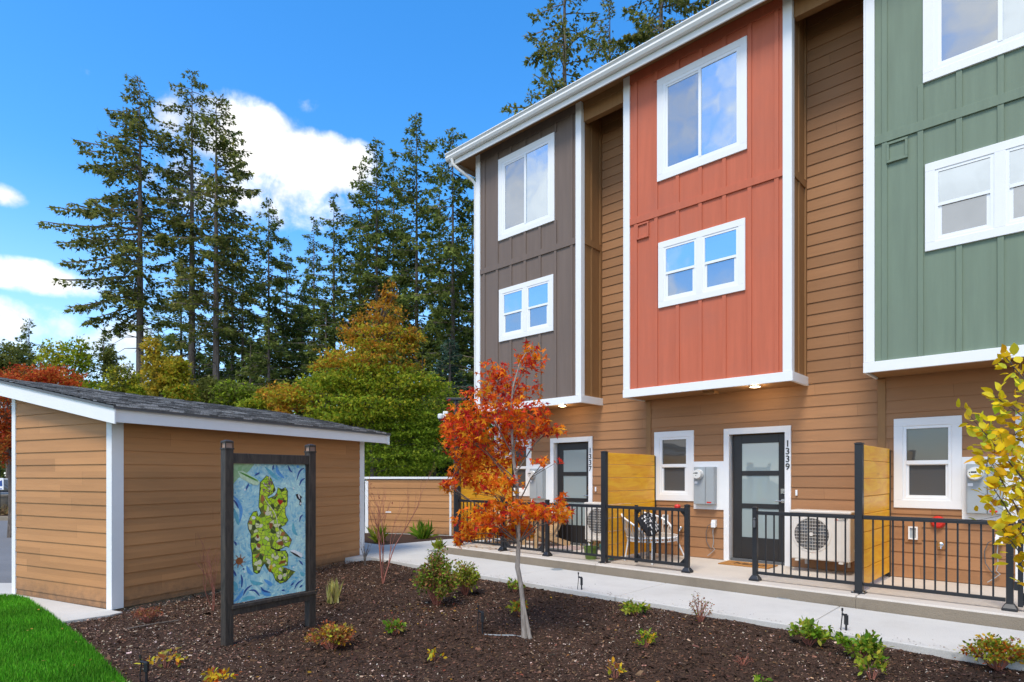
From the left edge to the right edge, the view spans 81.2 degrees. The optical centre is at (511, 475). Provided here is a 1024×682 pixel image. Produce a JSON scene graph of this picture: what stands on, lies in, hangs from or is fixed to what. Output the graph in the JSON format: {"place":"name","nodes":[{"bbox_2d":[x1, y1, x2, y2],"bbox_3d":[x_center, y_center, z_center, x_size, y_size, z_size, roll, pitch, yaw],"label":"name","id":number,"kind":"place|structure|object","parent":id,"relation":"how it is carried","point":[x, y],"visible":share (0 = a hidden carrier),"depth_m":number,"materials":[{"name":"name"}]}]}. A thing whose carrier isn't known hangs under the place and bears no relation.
{"place":"outdoors","nodes":[
{"label":"outdoors","id":0,"kind":"place"},
{"bbox_2d":[0,593,129,681],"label":"lawn grass","id":1,"kind":"structure","parent":0,"point":[25,646],"depth_m":5.72,"materials":[{"name":"green plant"}]},
{"bbox_2d":[16,594,121,624],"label":"apron path","id":2,"kind":"structure","parent":0,"point":[68,613],"depth_m":7.57,"materials":[{"name":"concrete"}]},
{"bbox_2d":[160,336,195,383],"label":"conifer","id":3,"kind":"object","parent":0,"point":[170,346],"visible":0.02,"depth_m":35.75,"materials":[{"name":"green plant"}]},
{"bbox_2d":[0,512,364,582],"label":"parking asphalt","id":4,"kind":"structure","parent":0,"point":[5,559],"depth_m":13.28,"materials":[{"name":"grey asphalt"}]},
{"bbox_2d":[0,361,89,537],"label":"japanese maple","id":5,"kind":"object","parent":4,"relation":"on","point":[51,375],"visible":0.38,"depth_m":16.82,"materials":[{"name":"red plant"}]},
{"bbox_2d":[96,346,153,395],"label":"yellow green tree","id":6,"kind":"object","parent":4,"relation":"on","point":[126,383],"visible":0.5,"depth_m":32.76,"materials":[{"name":"green plant"}]},
{"bbox_2d":[138,335,204,401],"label":"yellow green tree","id":7,"kind":"object","parent":4,"relation":"on","point":[170,378],"visible":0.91,"depth_m":29.70,"materials":[{"name":"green plant"}]},
{"bbox_2d":[207,376,272,406],"bbox_3d":[-13.411,-1.631,30.115,3.526,6.839,2.960,0,0,0],"label":"olive broadleaf","id":8,"kind":"object","parent":4,"relation":"on","point":[232,391],"visible":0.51,"depth_m":29.40,"materials":[{"name":"green plant"}]},
{"bbox_2d":[232,380,292,410],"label":"yellow green tree","id":9,"kind":"object","parent":4,"relation":"on","point":[258,402],"visible":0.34,"depth_m":25.62,"materials":[{"name":"green plant"}]},
{"bbox_2d":[259,280,461,476],"bbox_3d":[-5.122,-2.738,22.337,6.896,9.052,6.147,0,0,31],"label":"turning maple","id":10,"kind":"object","parent":4,"relation":"on","point":[358,398],"visible":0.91,"depth_m":21.44,"materials":[{"name":"green plant"}]},
{"bbox_2d":[364,477,464,535],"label":"garden wall","id":11,"kind":"structure","parent":4,"relation":"on","point":[435,506],"depth_m":16.57,"materials":[{"name":"beige wood"}]},
{"bbox_2d":[364,382,493,479],"bbox_3d":[-3.304,-1.175,26.025,7.594,5.927,3.961,0,0,0],"label":"olive broadleaf","id":12,"kind":"object","parent":4,"relation":"on","point":[445,401],"visible":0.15,"depth_m":25.73,"materials":[{"name":"green plant"}]},
{"bbox_2d":[424,334,476,509],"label":"conifer","id":13,"kind":"object","parent":4,"relation":"on","point":[450,358],"visible":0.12,"depth_m":26.90,"materials":[{"name":"green plant"}]},
{"bbox_2d":[0,0,717,473],"label":"sky","id":14,"kind":"structure","parent":0,"point":[308,84],"materials":[{"name":"blue"}]},
{"bbox_2d":[364,532,453,544],"bbox_3d":[-3.371,1.702,14.909,3.406,0.165,4.246,0,0,24],"label":"mulch bed","id":15,"kind":"object","parent":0,"point":[407,538],"visible":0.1,"depth_m":15.48,"materials":[{"name":"brown wood"}]},
{"bbox_2d":[365,524,388,542],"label":"grassy tuft","id":16,"kind":"object","parent":15,"relation":"on","point":[373,536],"visible":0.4,"depth_m":14.52,"materials":[{"name":"green plant"}]},
{"bbox_2d":[407,519,439,538],"bbox_3d":[-2.384,1.363,15.435,0.871,0.544,0.650,0,0,-39],"label":"grassy tuft","id":17,"kind":"object","parent":15,"relation":"on","point":[421,532],"visible":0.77,"depth_m":15.39,"materials":[{"name":"green plant"}]},
{"bbox_2d":[345,538,499,563],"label":"path","id":18,"kind":"structure","parent":0,"point":[424,545],"depth_m":13.45,"materials":[{"name":"concrete"}]},
{"bbox_2d":[438,398,465,540],"bbox_3d":[-1.467,-0.127,14.436,0.752,3.524,0.354,0,0,-28],"label":"camera pole","id":19,"kind":"object","parent":18,"relation":"on","point":[441,416],"visible":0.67,"depth_m":14.45,"materials":[{"name":"black metal"}]},
{"bbox_2d":[65,560,1023,681],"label":"mulch bed","id":20,"kind":"object","parent":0,"point":[558,654],"visible":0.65,"depth_m":6.02,"materials":[{"name":"brown wood"}]},
{"bbox_2d":[131,606,162,622],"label":"spirea bush","id":21,"kind":"object","parent":20,"relation":"on","point":[147,617],"visible":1,"depth_m":7.10,"materials":[{"name":"red plant"}]},
{"bbox_2d":[134,647,188,668],"bbox_3d":[-3.160,1.660,5.405,0.443,0.194,0.263,0,0,-21],"label":"leafy groundcover","id":22,"kind":"object","parent":20,"relation":"on","point":[162,654],"visible":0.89,"depth_m":5.37,"materials":[{"name":"yellow plant"}]},
{"bbox_2d":[190,536,219,610],"bbox_3d":[-3.788,1.236,7.553,0.596,1.063,0.408,0,0,40],"label":"bare shrub","id":23,"kind":"object","parent":20,"relation":"on","point":[212,583],"visible":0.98,"depth_m":7.65,"materials":[{"name":"red plant"}]},
{"bbox_2d":[200,667,237,681],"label":"leafy groundcover","id":24,"kind":"object","parent":20,"relation":"on","point":[216,676],"visible":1,"depth_m":4.91,"materials":[{"name":"yellow plant"}]},
{"bbox_2d":[301,619,355,649],"bbox_3d":[-1.811,1.603,6.036,0.526,0.312,0.535,0,0,0],"label":"spirea bush","id":25,"kind":"object","parent":20,"relation":"on","point":[332,633],"visible":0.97,"depth_m":5.93,"materials":[{"name":"yellow plant"}]},
{"bbox_2d":[323,579,343,603],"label":"grassy tuft","id":26,"kind":"object","parent":20,"relation":"on","point":[333,592],"visible":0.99,"depth_m":8.07,"materials":[{"name":"green plant"}]},
{"bbox_2d":[382,618,407,635],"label":"leafy groundcover","id":27,"kind":"object","parent":20,"relation":"on","point":[400,626],"visible":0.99,"depth_m":6.52,"materials":[{"name":"green plant"}]},
{"bbox_2d":[362,466,433,582],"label":"red stemmed sapling","id":28,"kind":"object","parent":20,"relation":"on","point":[379,539],"visible":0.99,"depth_m":9.38,"materials":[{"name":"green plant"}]},
{"bbox_2d":[409,545,464,604],"bbox_3d":[-0.973,1.312,7.820,0.733,0.808,0.631,0,0,36],"label":"spirea bush","id":29,"kind":"object","parent":20,"relation":"on","point":[440,576],"visible":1,"depth_m":7.74,"materials":[{"name":"green plant"}]},
{"bbox_2d":[448,558,480,595],"bbox_3d":[-0.710,1.427,8.443,0.540,0.538,0.475,0,0,0],"label":"yellow green bush","id":30,"kind":"object","parent":20,"relation":"on","point":[470,575],"visible":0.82,"depth_m":8.37,"materials":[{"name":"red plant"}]},
{"bbox_2d":[436,339,575,638],"bbox_3d":[-0.073,0.156,6.360,1.458,3.224,1.201,0,0,0],"label":"red maple","id":31,"kind":"object","parent":20,"relation":"on","point":[519,528],"visible":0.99,"depth_m":6.30,"materials":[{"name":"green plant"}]},
{"bbox_2d":[505,598,528,614],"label":"leafy groundcover","id":32,"kind":"object","parent":20,"relation":"on","point":[516,606],"visible":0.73,"depth_m":7.26,"materials":[{"name":"green plant"}]},
{"bbox_2d":[170,595,987,681],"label":"fallen leaves","id":33,"kind":"object","parent":20,"relation":"on","point":[516,631],"visible":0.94,"depth_m":6.10,"materials":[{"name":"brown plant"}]},
{"bbox_2d":[619,598,650,615],"bbox_3d":[1.455,1.566,7.128,0.345,0.232,0.378,0,0,42],"label":"leafy groundcover","id":34,"kind":"object","parent":20,"relation":"on","point":[632,607],"visible":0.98,"depth_m":7.10,"materials":[{"name":"green plant"}]},
{"bbox_2d":[633,628,656,646],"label":"leafy groundcover","id":35,"kind":"object","parent":20,"relation":"on","point":[649,639],"visible":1,"depth_m":5.93,"materials":[{"name":"green plant"}]},
{"bbox_2d":[689,591,714,621],"bbox_3d":[2.136,1.486,6.754,0.325,0.379,0.313,0,0,0],"label":"sparse shrub","id":36,"kind":"object","parent":20,"relation":"on","point":[699,615],"visible":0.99,"depth_m":6.76,"materials":[{"name":"red plant"}]},
{"bbox_2d":[786,617,834,645],"bbox_3d":[2.949,1.527,5.907,0.358,0.306,0.467,0,0,-35],"label":"leafy salal","id":37,"kind":"object","parent":20,"relation":"on","point":[809,630],"visible":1,"depth_m":5.83,"materials":[{"name":"green plant"}]},
{"bbox_2d":[833,629,893,658],"bbox_3d":[3.204,1.548,5.458,0.506,0.271,0.455,0,0,-26],"label":"leafy salal","id":38,"kind":"object","parent":20,"relation":"on","point":[868,644],"visible":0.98,"depth_m":5.40,"materials":[{"name":"green plant"}]},
{"bbox_2d":[852,649,889,678],"bbox_3d":[2.973,1.560,4.942,0.267,0.275,0.219,0,0,19],"label":"leafy salal","id":39,"kind":"object","parent":20,"relation":"on","point":[860,661],"visible":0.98,"depth_m":4.91,"materials":[{"name":"green plant"}]},
{"bbox_2d":[953,632,1023,670],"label":"spirea bush","id":40,"kind":"object","parent":20,"relation":"on","point":[996,649],"visible":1,"depth_m":5.09,"materials":[{"name":"green plant"}]},
{"bbox_2d":[956,343,1023,585],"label":"yellow leaved tree","id":41,"kind":"object","parent":20,"relation":"on","point":[1004,442],"visible":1,"depth_m":3.76,"materials":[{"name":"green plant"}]},
{"bbox_2d":[360,543,1023,670],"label":"sidewalk","id":42,"kind":"structure","parent":0,"point":[921,633],"depth_m":7.26,"materials":[{"name":"concrete"}]},
{"bbox_2d":[446,540,1023,617],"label":"patio slab","id":43,"kind":"structure","parent":0,"point":[708,568],"depth_m":8.20,"materials":[{"name":"concrete"}]},
{"bbox_2d":[453,456,512,545],"bbox_3d":[-0.576,0.510,12.912,0.150,1.849,1.726,0,0,43],"label":"privacy screen","id":44,"kind":"object","parent":43,"relation":"on","point":[466,491],"visible":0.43,"depth_m":12.59,"materials":[{"name":"yellow wood"}]},
{"bbox_2d":[459,451,610,563],"bbox_3d":[0.258,0.510,11.065,3.615,1.849,0.150,0,0,43],"label":"patio railing","id":45,"kind":"object","parent":43,"relation":"on","point":[544,548],"visible":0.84,"depth_m":10.27,"materials":[{"name":"black metal"}]},
{"bbox_2d":[522,507,569,547],"bbox_3d":[0.686,1.003,12.324,0.880,0.863,0.700,0,0,-22],"label":"slatted lounge chair","id":46,"kind":"object","parent":43,"relation":"on","point":[551,537],"visible":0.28,"depth_m":12.16,"materials":[{"name":"brown wood"}]},
{"bbox_2d":[608,453,655,555],"bbox_3d":[2.099,0.519,10.516,0.072,1.812,1.604,0,0,43],"label":"privacy screen","id":47,"kind":"object","parent":43,"relation":"on","point":[625,473],"visible":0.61,"depth_m":10.39,"materials":[{"name":"yellow wood"}]},
{"bbox_2d":[606,504,693,572],"bbox_3d":[2.122,0.928,9.363,1.492,1.014,0.172,0,0,43],"label":"patio railing","id":48,"kind":"object","parent":43,"relation":"on","point":[685,561],"visible":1,"depth_m":9.34,"materials":[{"name":"black metal"}]},
{"bbox_2d":[621,512,683,564],"bbox_3d":[2.368,1.024,10.254,0.920,0.830,1.141,0,0,43],"label":"wicker loveseat","id":49,"kind":"object","parent":43,"relation":"on","point":[675,536],"visible":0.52,"depth_m":10.02,"materials":[{"name":"white wicker"}]},
{"bbox_2d":[444,547,1023,630],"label":"patio curb face","id":50,"kind":"object","parent":43,"relation":"attached to","point":[997,621],"visible":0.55,"depth_m":7.73},
{"bbox_2d":[445,0,1023,586],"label":"townhouse row","id":51,"kind":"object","parent":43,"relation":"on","point":[737,262],"visible":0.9,"depth_m":9.23,"materials":[{"name":"brown wood"}]},
{"bbox_2d":[505,439,531,495],"bbox_3d":[0.151,-0.181,13.441,0.779,1.258,0.062,0,0,43],"label":"window","id":52,"kind":"structure","parent":51,"relation":"in","point":[525,468],"depth_m":13.33,"materials":[{"name":"white paint"}]},
{"bbox_2d":[498,132,554,240],"bbox_3d":[0.276,-5.930,12.356,1.543,1.750,0.032,0,0,43],"label":"window","id":53,"kind":"structure","parent":51,"relation":"in","point":[526,176],"depth_m":12.32,"materials":[{"name":"glass"}]},
{"bbox_2d":[499,274,553,341],"bbox_3d":[0.274,-3.440,12.358,1.492,1.120,0.032,0,0,43],"label":"window","id":54,"kind":"structure","parent":51,"relation":"in","point":[526,309],"depth_m":12.30,"materials":[{"name":"white paint"}]},
{"bbox_2d":[558,443,587,545],"bbox_3d":[1.289,0.374,12.486,0.900,2.118,0.103,0,0,43],"label":"door","id":55,"kind":"structure","parent":51,"relation":"in","point":[573,474],"depth_m":12.49,"materials":[{"name":"black paint"}]},
{"bbox_2d":[584,502,628,542],"bbox_3d":[1.879,0.939,11.492,0.891,0.853,0.478,0,0,43],"label":"heat pump","id":56,"kind":"object","parent":51,"relation":"attached to","point":[594,523],"visible":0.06,"depth_m":11.47,"materials":[{"name":"beige paint"}]},
{"bbox_2d":[654,430,693,500],"bbox_3d":[2.943,-0.181,10.852,0.779,1.258,0.062,0,0,43],"label":"window","id":57,"kind":"structure","parent":51,"relation":"in","point":[673,450],"depth_m":10.85,"materials":[{"name":"white paint"}]},
{"bbox_2d":[657,35,746,181],"bbox_3d":[3.068,-5.930,9.767,1.543,1.750,0.032,0,0,43],"label":"window","id":58,"kind":"structure","parent":51,"relation":"in","point":[702,104],"depth_m":9.73,"materials":[{"name":"glass"}]},
{"bbox_2d":[658,218,745,307],"bbox_3d":[3.066,-3.440,9.769,1.492,1.120,0.032,0,0,43],"label":"window","id":59,"kind":"structure","parent":51,"relation":"in","point":[710,262],"depth_m":9.71,"materials":[{"name":"white paint"}]},
{"bbox_2d":[731,433,784,564],"bbox_3d":[4.082,0.374,9.898,0.900,2.118,0.103,0,0,43],"label":"door","id":60,"kind":"structure","parent":51,"relation":"in","point":[758,460],"depth_m":9.90,"materials":[{"name":"black paint"}]},
{"bbox_2d":[894,415,961,509],"bbox_3d":[5.736,-0.181,8.263,0.779,1.258,0.062,0,0,43],"label":"window","id":61,"kind":"structure","parent":51,"relation":"in","point":[927,450],"depth_m":8.26,"materials":[{"name":"white paint"}]},
{"bbox_2d":[923,0,1023,83],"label":"window","id":62,"kind":"structure","parent":51,"relation":"in","point":[958,34],"depth_m":7.40,"materials":[{"name":"white paint"}]},
{"bbox_2d":[925,135,1023,251],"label":"window","id":63,"kind":"structure","parent":51,"relation":"in","point":[978,194],"depth_m":7.34,"materials":[{"name":"white paint"}]},
{"bbox_2d":[718,560,777,568],"bbox_3d":[3.793,1.424,9.622,0.800,0.019,0.430,0,0,43],"label":"door mat","id":64,"kind":"object","parent":43,"relation":"on","point":[743,564],"depth_m":9.56,"materials":[{"name":"brown"}]},
{"bbox_2d":[749,442,867,593],"bbox_3d":[3.807,0.510,7.775,1.407,1.849,0.150,0,0,43],"label":"patio railing","id":65,"kind":"object","parent":43,"relation":"on","point":[858,582],"visible":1,"depth_m":7.52,"materials":[{"name":"black metal"}]},
{"bbox_2d":[789,509,854,567],"bbox_3d":[4.672,0.939,8.903,0.891,0.853,0.478,0,0,43],"label":"heat pump","id":66,"kind":"object","parent":43,"relation":"on","point":[850,540],"visible":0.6,"depth_m":8.72,"materials":[{"name":"beige paint"}]},
{"bbox_2d":[864,445,890,582],"bbox_3d":[4.838,0.519,7.977,0.071,1.812,1.604,0,0,43],"label":"privacy screen","id":67,"kind":"object","parent":43,"relation":"on","point":[876,503],"visible":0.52,"depth_m":7.98,"materials":[{"name":"yellow wood"}]},
{"bbox_2d":[863,515,1023,611],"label":"patio railing","id":68,"kind":"object","parent":43,"relation":"on","point":[1011,587],"visible":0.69,"depth_m":6.69,"materials":[{"name":"black metal"}]},
{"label":"planting island","id":69,"kind":"structure","parent":0,"visible":0},
{"bbox_2d":[0,494,8,514],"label":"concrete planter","id":70,"kind":"object","parent":69,"relation":"on","point":[4,509],"visible":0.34,"depth_m":25.07,"materials":[{"name":"grey concrete"}]},
{"label":"ground","id":71,"kind":"structure","parent":0,"visible":0},
{"bbox_2d":[0,339,40,478],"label":"olive broadleaf","id":72,"kind":"object","parent":71,"relation":"on","point":[17,353],"visible":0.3,"depth_m":43.57,"materials":[{"name":"plant"}]},
{"bbox_2d":[1,318,47,458],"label":"conifer","id":73,"kind":"object","parent":71,"relation":"on","point":[25,344],"visible":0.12,"depth_m":49.80,"materials":[{"name":"green plant"}]},
{"bbox_2d":[31,334,114,389],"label":"yellow green tree","id":74,"kind":"object","parent":71,"relation":"on","point":[78,355],"visible":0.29,"depth_m":35.67,"materials":[{"name":"green plant"}]},
{"bbox_2d":[79,327,127,389],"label":"conifer","id":75,"kind":"object","parent":71,"relation":"on","point":[101,349],"visible":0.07,"depth_m":41.81,"materials":[{"name":"green plant"}]},
{"bbox_2d":[36,72,213,381],"bbox_3d":[-23.226,-11.495,36.688,9.349,26.560,8.468,0,0,0],"label":"douglas fir","id":76,"kind":"object","parent":71,"relation":"on","point":[136,215],"visible":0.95,"depth_m":36.54,"materials":[{"name":"green plant"}]},
{"bbox_2d":[144,301,173,395],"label":"conifer","id":77,"kind":"object","parent":71,"relation":"on","point":[147,331],"visible":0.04,"depth_m":47.82,"materials":[{"name":"green plant"}]},
{"bbox_2d":[144,270,210,380],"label":"conifer","id":78,"kind":"object","parent":71,"relation":"on","point":[175,336],"visible":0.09,"depth_m":46.34,"materials":[{"name":"green plant"}]},
{"bbox_2d":[143,68,239,386],"bbox_3d":[-20.389,-11.990,38.176,5.582,27.550,6.248,0,0,-33],"label":"douglas fir","id":79,"kind":"object","parent":71,"relation":"on","point":[173,176],"visible":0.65,"depth_m":37.78,"materials":[{"name":"green plant"}]},
{"bbox_2d":[0,377,390,611],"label":"garden shed","id":80,"kind":"structure","parent":71,"relation":"on","point":[116,501],"depth_m":8.37,"materials":[{"name":"beige wood"}]},
{"bbox_2d":[186,339,212,384],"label":"conifer","id":81,"kind":"object","parent":71,"relation":"on","point":[200,363],"visible":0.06,"depth_m":39.97,"materials":[{"name":"green plant"}]},
{"bbox_2d":[184,375,225,402],"bbox_3d":[-17.450,-1.922,32.924,3.854,7.420,3.139,0,0,0],"label":"olive broadleaf","id":82,"kind":"object","parent":71,"relation":"on","point":[204,395],"visible":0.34,"depth_m":32.52,"materials":[{"name":"green plant"}]},
{"bbox_2d":[163,90,272,382],"bbox_3d":[-17.681,-10.552,35.744,6.407,24.674,6.206,0,0,34],"label":"douglas fir","id":83,"kind":"object","parent":71,"relation":"on","point":[221,261],"visible":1,"depth_m":35.77,"materials":[{"name":"green plant"}]},
{"bbox_2d":[197,200,253,400],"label":"conifer","id":84,"kind":"object","parent":71,"relation":"on","point":[229,366],"visible":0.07,"depth_m":44.90,"materials":[{"name":"green plant"}]},
{"bbox_2d":[196,264,285,401],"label":"conifer","id":85,"kind":"object","parent":71,"relation":"on","point":[234,341],"visible":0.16,"depth_m":37.79,"materials":[{"name":"green plant"}]},
{"bbox_2d":[235,335,272,387],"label":"conifer","id":86,"kind":"object","parent":71,"relation":"on","point":[255,348],"visible":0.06,"depth_m":33.99,"materials":[{"name":"green plant"}]},
{"bbox_2d":[204,197,316,401],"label":"conifer","id":87,"kind":"object","parent":71,"relation":"on","point":[280,283],"visible":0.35,"depth_m":43.86,"materials":[{"name":"green plant"}]},
{"bbox_2d":[237,312,295,412],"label":"conifer","id":88,"kind":"object","parent":71,"relation":"on","point":[261,358],"visible":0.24,"depth_m":32.87,"materials":[{"name":"green plant"}]},
{"bbox_2d":[220,440,316,646],"bbox_3d":[-2.615,0.733,6.512,0.125,2.205,1.096,0,0,35],"label":"mosaic map board","id":89,"kind":"object","parent":71,"relation":"on","point":[268,525],"visible":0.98,"depth_m":6.45,"materials":[{"name":"blue"}]},
{"bbox_2d":[259,236,313,393],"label":"conifer","id":90,"kind":"object","parent":71,"relation":"on","point":[289,295],"visible":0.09,"depth_m":47.95,"materials":[{"name":"green plant"}]},
{"bbox_2d":[272,281,316,416],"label":"conifer","id":91,"kind":"object","parent":71,"relation":"on","point":[298,365],"visible":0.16,"depth_m":45.76,"materials":[{"name":"green plant"}]},
{"bbox_2d":[288,216,343,378],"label":"conifer","id":92,"kind":"object","parent":71,"relation":"on","point":[313,265],"visible":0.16,"depth_m":49.94,"materials":[{"name":"green plant"}]},
{"bbox_2d":[290,302,347,417],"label":"conifer","id":93,"kind":"object","parent":71,"relation":"on","point":[324,342],"visible":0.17,"depth_m":35.96,"materials":[{"name":"green plant"}]},
{"bbox_2d":[282,192,369,466],"bbox_3d":[-12.352,-8.576,39.787,7.350,20.722,7.271,0,0,0],"label":"conifer","id":94,"kind":"object","parent":71,"relation":"on","point":[340,257],"visible":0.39,"depth_m":39.53,"materials":[{"name":"green plant"}]},
{"bbox_2d":[330,162,388,451],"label":"conifer","id":95,"kind":"object","parent":71,"relation":"on","point":[354,223],"visible":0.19,"depth_m":41.67,"materials":[{"name":"green plant"}]},
{"bbox_2d":[317,136,425,460],"bbox_3d":[-8.625,-9.879,37.921,7.389,23.328,7.036,0,0,0],"label":"conifer","id":96,"kind":"object","parent":71,"relation":"on","point":[367,277],"visible":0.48,"depth_m":37.69,"materials":[{"name":"green plant"}]},
{"bbox_2d":[364,156,432,460],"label":"conifer","id":97,"kind":"object","parent":71,"relation":"on","point":[394,245],"visible":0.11,"depth_m":42.89,"materials":[{"name":"green plant"}]},
{"bbox_2d":[379,112,464,445],"bbox_3d":[-5.474,-10.376,36.560,6.595,24.321,5.802,0,0,38],"label":"conifer","id":98,"kind":"object","parent":71,"relation":"on","point":[424,234],"visible":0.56,"depth_m":36.64,"materials":[{"name":"green plant"}]},
{"bbox_2d":[391,325,459,475],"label":"conifer","id":99,"kind":"object","parent":71,"relation":"on","point":[429,362],"visible":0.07,"depth_m":33.85,"materials":[{"name":"green plant"}]},
{"bbox_2d":[405,181,466,452],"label":"conifer","id":100,"kind":"object","parent":71,"relation":"on","point":[424,306],"visible":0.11,"depth_m":41.86,"materials":[{"name":"green plant"}]},
{"bbox_2d":[399,127,475,435],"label":"conifer","id":101,"kind":"object","parent":71,"relation":"on","point":[452,248],"visible":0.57,"depth_m":33.69,"materials":[{"name":"green plant"}]},
{"bbox_2d":[429,252,473,432],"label":"conifer","id":102,"kind":"object","parent":71,"relation":"on","point":[468,300],"visible":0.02,"depth_m":44.98,"materials":[{"name":"green plant"}]},
{"bbox_2d":[434,199,493,498],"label":"conifer","id":103,"kind":"object","parent":71,"relation":"on","point":[471,342],"visible":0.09,"depth_m":37.85,"materials":[{"name":"green plant"}]},
{"bbox_2d":[501,0,602,115],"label":"roofline fir","id":104,"kind":"object","parent":71,"relation":"on","point":[549,54],"visible":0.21,"depth_m":29.68,"materials":[{"name":"green plant"}]},
{"bbox_2d":[585,0,630,65],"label":"roofline fir","id":105,"kind":"object","parent":71,"relation":"on","point":[606,55],"visible":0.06,"depth_m":33.88,"materials":[{"name":"green plant"}]},
{"bbox_2d":[599,0,711,53],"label":"roofline fir","id":106,"kind":"object","parent":71,"relation":"on","point":[647,32],"visible":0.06,"depth_m":30.92,"materials":[{"name":"green plant"}]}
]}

